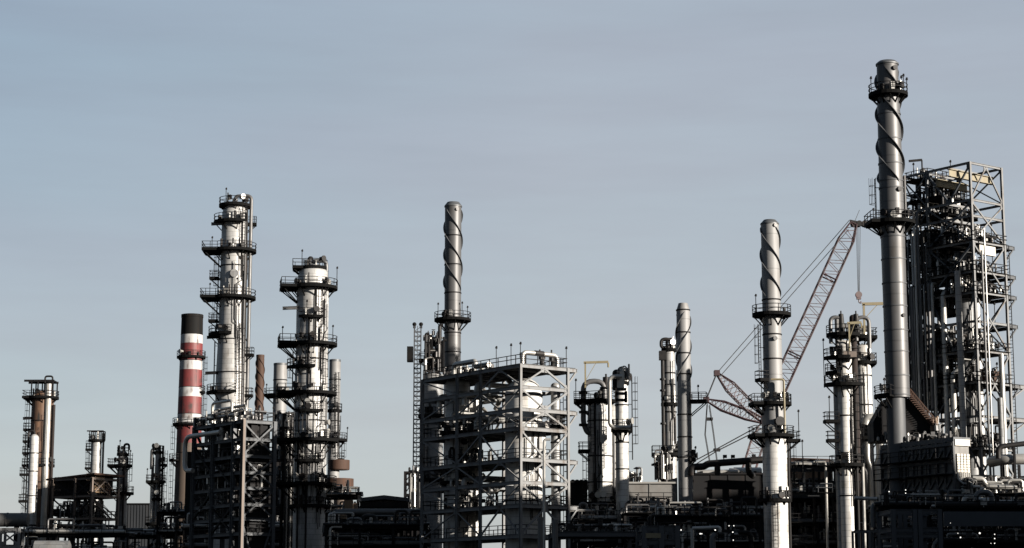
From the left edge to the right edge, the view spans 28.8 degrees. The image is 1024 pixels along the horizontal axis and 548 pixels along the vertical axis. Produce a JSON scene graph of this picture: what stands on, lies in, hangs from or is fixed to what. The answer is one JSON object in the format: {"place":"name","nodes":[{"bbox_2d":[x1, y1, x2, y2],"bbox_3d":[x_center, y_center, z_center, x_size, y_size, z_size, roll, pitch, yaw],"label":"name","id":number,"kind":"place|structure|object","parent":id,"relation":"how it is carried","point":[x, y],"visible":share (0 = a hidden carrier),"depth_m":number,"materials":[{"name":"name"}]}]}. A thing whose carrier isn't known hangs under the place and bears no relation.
{"place":"outdoors","nodes":[
{"label":"outdoors","id":0,"kind":"place"},
{"bbox_2d":[22,375,58,540],"bbox_3d":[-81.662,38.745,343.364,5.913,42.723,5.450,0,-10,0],"label":"distillation column","id":1,"kind":"structure","parent":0,"point":[42,421],"depth_m":343.70,"materials":[{"name":"metal"}]},
{"bbox_2d":[107,440,133,545],"bbox_3d":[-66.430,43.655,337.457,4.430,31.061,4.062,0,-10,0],"label":"scrubber column","id":2,"kind":"structure","parent":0,"point":[123,460],"depth_m":338.12,"materials":[{"name":"metal"}]},
{"bbox_2d":[126,503,149,547],"bbox_3d":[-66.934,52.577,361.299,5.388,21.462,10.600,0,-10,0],"label":"corrugated shed","id":3,"kind":"structure","parent":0,"point":[137,514],"depth_m":357.71,"materials":[{"name":"metal"}]},
{"bbox_2d":[145,443,167,545],"bbox_3d":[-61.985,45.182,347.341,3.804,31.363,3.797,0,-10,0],"label":"stripper column","id":4,"kind":"structure","parent":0,"point":[156,485],"depth_m":348.12,"materials":[{"name":"metal"}]},
{"bbox_2d":[184,452,291,541],"bbox_3d":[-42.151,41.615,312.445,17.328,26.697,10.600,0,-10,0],"label":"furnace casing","id":5,"kind":"object","parent":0,"point":[187,492],"visible":0.09,"depth_m":308.60,"materials":[{"name":"metal"}]},
{"bbox_2d":[275,249,337,547],"bbox_3d":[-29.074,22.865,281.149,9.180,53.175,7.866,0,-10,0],"label":"distillation column","id":6,"kind":"structure","parent":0,"point":[313,287],"depth_m":279.98,"materials":[{"name":"metal"}]},
{"bbox_2d":[418,323,445,547],"bbox_3d":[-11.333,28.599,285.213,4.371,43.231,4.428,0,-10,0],"label":"regenerator column","id":7,"kind":"structure","parent":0,"point":[434,353],"depth_m":285.27,"materials":[{"name":"metal"}]},
{"bbox_2d":[0,0,1023,547],"label":"sky","id":8,"kind":"structure","parent":0,"point":[611,166],"materials":[{"name":"blue"}]},
{"bbox_2d":[857,302,883,541],"bbox_3d":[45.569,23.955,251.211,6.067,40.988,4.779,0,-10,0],"label":"fractionator column","id":9,"kind":"structure","parent":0,"point":[867,362],"depth_m":251.63,"materials":[{"name":"metal"}]},
{"label":"ground","id":10,"kind":"structure","parent":0,"visible":0},
{"bbox_2d":[0,528,24,547],"bbox_3d":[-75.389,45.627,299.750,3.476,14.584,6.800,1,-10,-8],"label":"braced frame","id":11,"kind":"object","parent":10,"relation":"on","point":[15,531],"visible":1,"depth_m":297.83,"materials":[{"name":"metal"}]},
{"bbox_2d":[0,513,29,544],"bbox_3d":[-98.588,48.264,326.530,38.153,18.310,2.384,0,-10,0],"label":"flue duct","id":12,"kind":"object","parent":10,"relation":"on","point":[16,520],"visible":0.98,"depth_m":326.91,"materials":[{"name":"metal"}]},
{"bbox_2d":[18,430,38,545],"bbox_3d":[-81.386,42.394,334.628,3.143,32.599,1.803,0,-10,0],"label":"condenser vessel","id":13,"kind":"object","parent":10,"relation":"on","point":[30,494],"visible":0.86,"depth_m":335.43,"materials":[{"name":"metal"}]},
{"bbox_2d":[33,541,71,547],"bbox_3d":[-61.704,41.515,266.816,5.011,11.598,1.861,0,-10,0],"label":"storage drum","id":14,"kind":"object","parent":10,"relation":"on","point":[51,544],"visible":1,"depth_m":266.86,"materials":[{"name":"metal"}]},
{"bbox_2d":[49,498,98,547],"bbox_3d":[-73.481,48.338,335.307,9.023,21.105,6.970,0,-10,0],"label":"pipe rack","id":15,"kind":"object","parent":10,"relation":"on","point":[65,503],"visible":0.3,"depth_m":334.17,"materials":[{"name":"metal"}]},
{"bbox_2d":[20,518,136,547],"bbox_3d":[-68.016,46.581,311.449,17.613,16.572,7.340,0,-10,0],"label":"pipe rack","id":16,"kind":"object","parent":10,"relation":"on","point":[91,531],"visible":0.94,"depth_m":310.15,"materials":[{"name":"metal"}]},
{"bbox_2d":[50,473,119,547],"bbox_3d":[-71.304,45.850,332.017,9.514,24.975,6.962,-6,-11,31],"label":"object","id":17,"kind":"structure","parent":10,"relation":"on","point":[75,511],"depth_m":331.36,"materials":[{"name":"brown metal"}]},
{"bbox_2d":[46,473,124,497],"bbox_3d":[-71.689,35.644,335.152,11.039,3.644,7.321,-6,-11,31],"label":"canopy roof","id":18,"kind":"structure","parent":17,"relation":"on","point":[68,484],"depth_m":333.05,"materials":[{"name":"brown metal"}]},
{"bbox_2d":[105,482,110,494],"bbox_3d":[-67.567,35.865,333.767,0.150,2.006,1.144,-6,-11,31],"label":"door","id":19,"kind":"structure","parent":18,"relation":"in","point":[109,488],"depth_m":333.79,"materials":[{"name":"black metal"}]},
{"bbox_2d":[85,430,105,541],"bbox_3d":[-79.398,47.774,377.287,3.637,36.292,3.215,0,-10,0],"label":"vent column","id":20,"kind":"structure","parent":10,"relation":"on","point":[96,449],"depth_m":379.01,"materials":[{"name":"metal"}]},
{"bbox_2d":[120,526,181,547],"bbox_3d":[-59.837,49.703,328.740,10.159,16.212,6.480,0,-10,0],"label":"pipe rack","id":21,"kind":"object","parent":10,"relation":"on","point":[146,533],"visible":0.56,"depth_m":327.46,"materials":[{"name":"metal"}]},
{"bbox_2d":[154,499,184,547],"bbox_3d":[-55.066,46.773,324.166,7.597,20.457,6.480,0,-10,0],"label":"pipe rack","id":22,"kind":"object","parent":10,"relation":"on","point":[171,514],"visible":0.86,"depth_m":323.47,"materials":[{"name":"metal"}]},
{"bbox_2d":[168,313,207,546],"bbox_3d":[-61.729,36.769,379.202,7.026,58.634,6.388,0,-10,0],"label":"striped chimney","id":23,"kind":"object","parent":10,"relation":"on","point":[191,358],"visible":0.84,"depth_m":379.99,"materials":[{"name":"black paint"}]},
{"bbox_2d":[200,188,256,547],"bbox_3d":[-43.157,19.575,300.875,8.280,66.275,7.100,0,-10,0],"label":"distillation column","id":24,"kind":"structure","parent":10,"relation":"on","point":[234,297],"depth_m":301.90,"materials":[{"name":"metal"}]},
{"bbox_2d":[182,399,276,547],"bbox_3d":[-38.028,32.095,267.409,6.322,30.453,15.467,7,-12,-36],"label":"process structure","id":25,"kind":"object","parent":10,"relation":"on","point":[242,458],"visible":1,"depth_m":264.48,"materials":[{"name":"metal"}]},
{"bbox_2d":[181,513,282,547],"bbox_3d":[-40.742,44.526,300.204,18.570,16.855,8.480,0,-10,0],"label":"pipe rack","id":26,"kind":"object","parent":10,"relation":"on","point":[203,543],"visible":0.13,"depth_m":298.17,"materials":[{"name":"metal"}]},
{"bbox_2d":[254,354,264,417],"bbox_3d":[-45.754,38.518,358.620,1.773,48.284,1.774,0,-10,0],"label":"twisted chimney","id":27,"kind":"object","parent":10,"relation":"on","point":[260,382],"visible":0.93,"depth_m":361.28,"materials":[{"name":"metal"}]},
{"bbox_2d":[264,363,293,445],"bbox_3d":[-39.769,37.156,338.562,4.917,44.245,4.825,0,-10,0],"label":"round chimney","id":28,"kind":"object","parent":10,"relation":"on","point":[280,375],"visible":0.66,"depth_m":340.65,"materials":[{"name":"metal"}]},
{"bbox_2d":[274,410,293,547],"bbox_3d":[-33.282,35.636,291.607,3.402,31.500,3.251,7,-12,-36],"label":"pipe bay","id":29,"kind":"object","parent":10,"relation":"on","point":[284,421],"visible":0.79,"depth_m":291.28,"materials":[{"name":"metal"}]},
{"bbox_2d":[326,359,353,508],"bbox_3d":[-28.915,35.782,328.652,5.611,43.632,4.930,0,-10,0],"label":"round chimney","id":30,"kind":"object","parent":10,"relation":"on","point":[336,464],"visible":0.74,"depth_m":329.31,"materials":[{"name":"metal"}]},
{"bbox_2d":[338,514,346,532],"bbox_3d":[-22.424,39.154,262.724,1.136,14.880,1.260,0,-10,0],"label":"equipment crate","id":31,"kind":"object","parent":10,"relation":"on","point":[342,530],"visible":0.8,"depth_m":263.38,"materials":[{"name":"metal"}]},
{"bbox_2d":[325,480,362,534],"bbox_3d":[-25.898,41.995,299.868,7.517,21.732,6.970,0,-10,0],"label":"pipe rack","id":32,"kind":"object","parent":10,"relation":"on","point":[341,492],"visible":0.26,"depth_m":299.13,"materials":[{"name":"metal"}]},
{"bbox_2d":[344,500,352,532],"bbox_3d":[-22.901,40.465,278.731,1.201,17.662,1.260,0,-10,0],"label":"equipment crate","id":33,"kind":"object","parent":10,"relation":"on","point":[348,504],"visible":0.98,"depth_m":279.52,"materials":[{"name":"metal"}]},
{"bbox_2d":[353,503,357,532],"bbox_3d":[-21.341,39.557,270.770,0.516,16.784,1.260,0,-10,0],"label":"equipment crate","id":34,"kind":"object","parent":10,"relation":"on","point":[355,505],"visible":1,"depth_m":271.51,"materials":[{"name":"metal"}]},
{"bbox_2d":[325,514,416,539],"bbox_3d":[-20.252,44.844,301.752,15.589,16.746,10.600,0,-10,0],"label":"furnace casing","id":35,"kind":"object","parent":10,"relation":"on","point":[390,533],"visible":0.13,"depth_m":297.77,"materials":[{"name":"metal"}]},
{"bbox_2d":[328,509,419,539],"bbox_3d":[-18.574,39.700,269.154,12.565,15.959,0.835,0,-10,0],"label":"insulated header","id":36,"kind":"object","parent":10,"relation":"on","point":[374,511],"visible":0.31,"depth_m":270.05,"materials":[{"name":"metal"}]},
{"bbox_2d":[322,509,430,547],"bbox_3d":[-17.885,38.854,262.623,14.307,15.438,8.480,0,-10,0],"label":"pipe rack","id":37,"kind":"object","parent":10,"relation":"on","point":[352,524],"visible":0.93,"depth_m":260.14,"materials":[{"name":"metal"}]},
{"bbox_2d":[358,495,411,539],"bbox_3d":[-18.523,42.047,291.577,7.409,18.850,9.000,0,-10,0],"label":"open shelter","id":38,"kind":"object","parent":10,"relation":"on","point":[383,502],"visible":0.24,"depth_m":288.69,"materials":[{"name":"metal"}]},
{"bbox_2d":[403,466,419,535],"bbox_3d":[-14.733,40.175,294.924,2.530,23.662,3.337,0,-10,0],"label":"vessel","id":39,"kind":"object","parent":10,"relation":"on","point":[413,485],"visible":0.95,"depth_m":294.89,"materials":[{"name":"metal"}]},
{"bbox_2d":[407,322,422,515],"bbox_3d":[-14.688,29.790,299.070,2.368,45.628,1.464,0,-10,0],"label":"lattice mast","id":40,"kind":"object","parent":10,"relation":"on","point":[409,353],"visible":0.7,"depth_m":301.10,"materials":[{"name":"metal"}]},
{"bbox_2d":[434,201,470,547],"bbox_3d":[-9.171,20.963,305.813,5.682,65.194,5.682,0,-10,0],"label":"spiral chimney","id":41,"kind":"object","parent":10,"relation":"on","point":[452,320],"visible":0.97,"depth_m":308.00,"materials":[{"name":"metal"}]},
{"bbox_2d":[439,378,473,547],"bbox_3d":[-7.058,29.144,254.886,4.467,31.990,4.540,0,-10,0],"label":"reactor vessel","id":42,"kind":"object","parent":10,"relation":"on","point":[464,385],"visible":0.47,"depth_m":254.32,"materials":[{"name":"metal"}]},
{"bbox_2d":[469,390,484,547],"bbox_3d":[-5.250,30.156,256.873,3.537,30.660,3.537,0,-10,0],"label":"reactor vessel","id":43,"kind":"object","parent":10,"relation":"on","point":[473,518],"visible":0.1,"depth_m":256.21,"materials":[{"name":"metal"}]},
{"bbox_2d":[420,342,578,547],"bbox_3d":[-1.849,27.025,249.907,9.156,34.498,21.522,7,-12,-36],"label":"process structure","id":44,"kind":"object","parent":10,"relation":"on","point":[489,377],"visible":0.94,"depth_m":247.40,"materials":[{"name":"metal"}]},
{"bbox_2d":[504,378,548,547],"bbox_3d":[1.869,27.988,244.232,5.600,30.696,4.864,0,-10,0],"label":"reactor vessel","id":45,"kind":"object","parent":10,"relation":"on","point":[536,438],"visible":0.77,"depth_m":243.28,"materials":[{"name":"metal"}]},
{"bbox_2d":[537,517,543,547],"bbox_3d":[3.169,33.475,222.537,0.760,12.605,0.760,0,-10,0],"label":"vent pipe","id":46,"kind":"object","parent":10,"relation":"on","point":[540,520],"visible":1,"depth_m":223.09,"materials":[{"name":"grey metal"}]},
{"bbox_2d":[543,438,549,547],"bbox_3d":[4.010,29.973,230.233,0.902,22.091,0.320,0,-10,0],"label":"riser pipe","id":47,"kind":"object","parent":10,"relation":"on","point":[544,516],"visible":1,"depth_m":230.77,"materials":[{"name":"grey metal"}]},
{"bbox_2d":[552,520,558,547],"bbox_3d":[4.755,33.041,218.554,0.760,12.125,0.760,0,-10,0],"label":"vent pipe","id":48,"kind":"object","parent":10,"relation":"on","point":[555,523],"visible":1,"depth_m":219.09,"materials":[{"name":"grey metal"}]},
{"bbox_2d":[546,383,566,547],"bbox_3d":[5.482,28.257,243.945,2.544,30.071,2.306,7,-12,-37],"label":"absorber column","id":49,"kind":"structure","parent":10,"relation":"on","point":[555,477],"depth_m":244.40,"materials":[{"name":"metal"}]},
{"bbox_2d":[565,481,587,547],"bbox_3d":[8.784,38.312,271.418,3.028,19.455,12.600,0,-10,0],"label":"furnace casing","id":50,"kind":"object","parent":10,"relation":"on","point":[577,491],"visible":0.3,"depth_m":266.82,"materials":[{"name":"metal"}]},
{"bbox_2d":[548,518,636,547],"bbox_3d":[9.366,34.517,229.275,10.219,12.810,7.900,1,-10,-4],"label":"support frame","id":51,"kind":"object","parent":10,"relation":"on","point":[613,532],"visible":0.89,"depth_m":227.60,"materials":[{"name":"metal"}]},
{"bbox_2d":[574,361,615,547],"bbox_3d":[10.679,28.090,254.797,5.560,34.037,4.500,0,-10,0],"label":"twin column","id":52,"kind":"structure","parent":10,"relation":"on","point":[597,431],"depth_m":254.75,"materials":[{"name":"metal"}]},
{"bbox_2d":[570,501,649,547],"bbox_3d":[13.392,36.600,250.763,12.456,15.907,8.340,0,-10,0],"label":"pipe rack","id":53,"kind":"object","parent":10,"relation":"on","point":[608,543],"visible":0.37,"depth_m":248.97,"materials":[{"name":"metal"}]},
{"bbox_2d":[612,404,615,547],"bbox_3d":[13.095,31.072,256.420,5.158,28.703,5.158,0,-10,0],"label":"riser pipe","id":54,"kind":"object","parent":10,"relation":"on","point":[613,457],"depth_m":255.85,"materials":[{"name":"metal"}]},
{"bbox_2d":[607,364,637,546],"bbox_3d":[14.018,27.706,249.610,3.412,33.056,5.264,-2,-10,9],"label":"slender column","id":55,"kind":"structure","parent":10,"relation":"on","point":[619,378],"depth_m":250.94,"materials":[{"name":"metal"}]},
{"bbox_2d":[629,482,676,502],"bbox_3d":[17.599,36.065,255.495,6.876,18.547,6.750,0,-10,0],"label":"flue casing","id":56,"kind":"object","parent":10,"relation":"on","point":[646,491],"visible":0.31,"depth_m":254.91,"materials":[{"name":"metal"}]},
{"bbox_2d":[629,467,642,481],"bbox_3d":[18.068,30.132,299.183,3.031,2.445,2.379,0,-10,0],"label":"vent cluster","id":57,"kind":"object","parent":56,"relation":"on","point":[632,475],"visible":0.69,"depth_m":298.70,"materials":[{"name":"white metal"}]},
{"bbox_2d":[615,494,693,547],"bbox_3d":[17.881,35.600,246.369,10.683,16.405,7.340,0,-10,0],"label":"pipe rack","id":58,"kind":"object","parent":10,"relation":"on","point":[638,510],"visible":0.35,"depth_m":244.99,"materials":[{"name":"metal"}]},
{"bbox_2d":[636,526,679,547],"bbox_3d":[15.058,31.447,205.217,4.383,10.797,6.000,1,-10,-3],"label":"support frame","id":59,"kind":"object","parent":10,"relation":"on","point":[655,533],"visible":1,"depth_m":203.40,"materials":[{"name":"metal"}]},
{"bbox_2d":[651,337,677,501],"bbox_3d":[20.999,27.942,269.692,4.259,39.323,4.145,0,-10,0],"label":"gas cooler column","id":60,"kind":"structure","parent":10,"relation":"on","point":[665,464],"depth_m":270.71,"materials":[{"name":"metal"}]},
{"bbox_2d":[675,303,707,501],"bbox_3d":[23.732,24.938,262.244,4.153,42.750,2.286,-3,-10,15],"label":"spiral chimney","id":61,"kind":"object","parent":10,"relation":"on","point":[687,455],"visible":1,"depth_m":263.11,"materials":[{"name":"metal"}]},
{"bbox_2d":[688,456,762,478],"bbox_3d":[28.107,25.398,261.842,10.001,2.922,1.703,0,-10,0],"label":"roof duct","id":62,"kind":"object","parent":61,"relation":"attached to","point":[747,462],"visible":1,"depth_m":261.16,"materials":[{"name":"black metal"}]},
{"bbox_2d":[647,496,762,547],"bbox_3d":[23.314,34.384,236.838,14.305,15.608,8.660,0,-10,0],"label":"pipe rack","id":63,"kind":"object","parent":10,"relation":"on","point":[689,518],"visible":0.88,"depth_m":234.84,"materials":[{"name":"metal"}]},
{"bbox_2d":[690,526,721,547],"bbox_3d":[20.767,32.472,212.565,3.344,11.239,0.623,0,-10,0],"label":"steam pipe","id":64,"kind":"object","parent":10,"relation":"on","point":[713,536],"visible":1,"depth_m":213.22,"materials":[{"name":"grey metal"}]},
{"bbox_2d":[649,502,763,547],"bbox_3d":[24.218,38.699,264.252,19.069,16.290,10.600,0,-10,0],"label":"rack","id":65,"kind":"object","parent":10,"relation":"on","point":[749,526],"visible":0.12,"depth_m":260.23,"materials":[{"name":"metal"}]},
{"bbox_2d":[693,473,762,501],"bbox_3d":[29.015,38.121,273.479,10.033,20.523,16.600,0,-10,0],"label":"boiler house","id":66,"kind":"structure","parent":10,"relation":"on","point":[727,487],"depth_m":266.99,"materials":[{"name":"metal"}]},
{"bbox_2d":[697,467,761,472],"bbox_3d":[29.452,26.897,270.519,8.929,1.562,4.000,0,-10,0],"label":"roof duct","id":67,"kind":"object","parent":66,"relation":"on","point":[743,470],"visible":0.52,"depth_m":270.01,"materials":[{"name":"metal"}]},
{"bbox_2d":[747,219,803,547],"bbox_3d":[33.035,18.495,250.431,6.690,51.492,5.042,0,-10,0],"label":"spiral chimney","id":68,"kind":"object","parent":10,"relation":"on","point":[775,437],"visible":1,"depth_m":249.55,"materials":[{"name":"metal"}]},
{"bbox_2d":[692,210,866,466],"bbox_3d":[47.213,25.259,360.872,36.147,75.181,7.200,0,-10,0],"label":"crawler crane","id":69,"kind":"object","parent":10,"relation":"on","point":[858,294],"visible":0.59,"depth_m":362.31,"materials":[{"name":"metal"}]},
{"bbox_2d":[787,457,831,530],"bbox_3d":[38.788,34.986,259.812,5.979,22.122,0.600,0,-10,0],"label":"roof beam","id":70,"kind":"structure","parent":10,"relation":"on","point":[829,477],"depth_m":261.17,"materials":[{"name":"metal"}]},
{"bbox_2d":[787,456,836,547],"bbox_3d":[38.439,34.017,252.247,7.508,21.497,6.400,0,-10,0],"label":"pipe rack","id":71,"kind":"object","parent":10,"relation":"on","point":[814,466],"visible":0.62,"depth_m":252.19,"materials":[{"name":"metal"}]},
{"bbox_2d":[790,472,833,488],"bbox_3d":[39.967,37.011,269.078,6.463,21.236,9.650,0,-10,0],"label":"tan shed","id":72,"kind":"structure","parent":10,"relation":"on","point":[808,477],"depth_m":267.19,"materials":[{"name":"metal"}]},
{"bbox_2d":[791,481,836,539],"bbox_3d":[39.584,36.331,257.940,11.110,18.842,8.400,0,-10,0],"label":"pipe rack","id":73,"kind":"object","parent":10,"relation":"on","point":[809,531],"visible":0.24,"depth_m":255.77,"materials":[{"name":"metal"}]},
{"bbox_2d":[791,491,885,531],"bbox_3d":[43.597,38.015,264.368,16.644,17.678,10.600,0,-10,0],"label":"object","id":74,"kind":"object","parent":10,"relation":"on","point":[797,506],"depth_m":260.62,"materials":[{"name":"metal"}]},
{"bbox_2d":[791,506,886,547],"bbox_3d":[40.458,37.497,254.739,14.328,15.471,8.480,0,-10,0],"label":"pipe rack","id":75,"kind":"object","parent":10,"relation":"on","point":[800,541],"visible":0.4,"depth_m":252.24,"materials":[{"name":"metal"}]},
{"bbox_2d":[822,311,871,547],"bbox_3d":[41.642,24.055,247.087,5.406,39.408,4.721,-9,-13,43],"label":"fractionator column","id":76,"kind":"structure","parent":10,"relation":"on","point":[846,465],"depth_m":247.51,"materials":[{"name":"metal"}]},
{"bbox_2d":[849,315,862,547],"bbox_3d":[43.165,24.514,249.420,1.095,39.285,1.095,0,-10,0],"label":"riser duct","id":77,"kind":"object","parent":10,"relation":"on","point":[855,363],"visible":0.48,"depth_m":250.04,"materials":[{"name":"metal"}]},
{"bbox_2d":[851,530,880,547],"bbox_3d":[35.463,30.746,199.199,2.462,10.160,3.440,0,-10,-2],"label":"tubular stand","id":78,"kind":"object","parent":10,"relation":"on","point":[870,536],"visible":1,"depth_m":198.56,"materials":[{"name":"grey metal"}]},
{"bbox_2d":[854,496,896,547],"bbox_3d":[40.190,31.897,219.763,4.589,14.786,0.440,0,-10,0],"label":"elevated pipe","id":79,"kind":"object","parent":10,"relation":"on","point":[856,498],"visible":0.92,"depth_m":220.71,"materials":[{"name":"metal"}]},
{"bbox_2d":[864,59,915,541],"bbox_3d":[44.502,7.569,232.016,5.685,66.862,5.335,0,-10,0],"label":"spiral chimney","id":80,"kind":"object","parent":10,"relation":"on","point":[893,221],"visible":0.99,"depth_m":232.56,"materials":[{"name":"metal"}]},
{"bbox_2d":[876,509,942,547],"bbox_3d":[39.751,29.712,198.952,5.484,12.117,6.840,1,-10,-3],"label":"support frame","id":81,"kind":"object","parent":10,"relation":"on","point":[919,533],"visible":0.94,"depth_m":196.77,"materials":[{"name":"metal"}]},
{"bbox_2d":[866,478,978,547],"bbox_3d":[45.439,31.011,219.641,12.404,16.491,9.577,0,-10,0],"label":"pipe rack","id":82,"kind":"object","parent":10,"relation":"on","point":[884,503],"visible":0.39,"depth_m":217.44,"materials":[{"name":"metal"}]},
{"bbox_2d":[873,431,984,541],"bbox_3d":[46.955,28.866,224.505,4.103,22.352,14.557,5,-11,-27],"label":"fired heater","id":83,"kind":"object","parent":10,"relation":"on","point":[940,461],"visible":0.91,"depth_m":223.44,"materials":[{"name":"metal"}]},
{"bbox_2d":[867,389,940,443],"bbox_3d":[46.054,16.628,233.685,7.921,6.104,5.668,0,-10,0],"label":"flue hopper","id":84,"kind":"object","parent":83,"relation":"on","point":[919,420],"visible":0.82,"depth_m":232.31,"materials":[{"name":"grey metal"}]},
{"bbox_2d":[903,159,1023,528],"bbox_3d":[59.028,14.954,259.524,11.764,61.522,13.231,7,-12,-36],"label":"reactor structure","id":85,"kind":"object","parent":10,"relation":"on","point":[938,379],"visible":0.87,"depth_m":259.12,"materials":[{"name":"metal"}]},
{"bbox_2d":[956,250,979,481],"bbox_3d":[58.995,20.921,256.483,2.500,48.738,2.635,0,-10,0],"label":"reactor vessel","id":86,"kind":"object","parent":10,"relation":"on","point":[971,392],"visible":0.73,"depth_m":256.50,"materials":[{"name":"metal"}]},
{"bbox_2d":[927,489,1023,547],"bbox_3d":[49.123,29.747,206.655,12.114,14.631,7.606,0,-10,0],"label":"pipe rack","id":87,"kind":"object","parent":10,"relation":"on","point":[991,511],"visible":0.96,"depth_m":204.33,"materials":[{"name":"metal"}]},
{"bbox_2d":[977,296,986,477],"bbox_3d":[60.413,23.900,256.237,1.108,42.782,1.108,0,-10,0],"label":"reactor vessel","id":88,"kind":"object","parent":10,"relation":"on","point":[981,389],"visible":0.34,"depth_m":257.21,"materials":[{"name":"metal"}]},
{"bbox_2d":[960,475,1023,537],"bbox_3d":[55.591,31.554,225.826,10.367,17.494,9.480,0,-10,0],"label":"pipe rack","id":89,"kind":"object","parent":10,"relation":"on","point":[1008,480],"visible":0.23,"depth_m":223.60,"materials":[{"name":"metal"}]},
{"bbox_2d":[972,476,1017,530],"bbox_3d":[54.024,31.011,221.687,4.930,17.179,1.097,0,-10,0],"label":"transfer line","id":90,"kind":"object","parent":10,"relation":"on","point":[983,480],"visible":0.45,"depth_m":222.95,"materials":[{"name":"metal"}]},
{"bbox_2d":[987,454,1023,499],"bbox_3d":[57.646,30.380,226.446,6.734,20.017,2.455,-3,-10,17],"label":"transfer line","id":91,"kind":"object","parent":10,"relation":"on","point":[1003,461],"visible":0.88,"depth_m":227.36,"materials":[{"name":"metal"}]},
{"bbox_2d":[996,441,1023,528],"bbox_3d":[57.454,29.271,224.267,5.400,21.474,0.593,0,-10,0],"label":"transfer line","id":92,"kind":"object","parent":10,"relation":"on","point":[1000,447],"visible":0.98,"depth_m":225.66,"materials":[{"name":"metal"}]}
]}

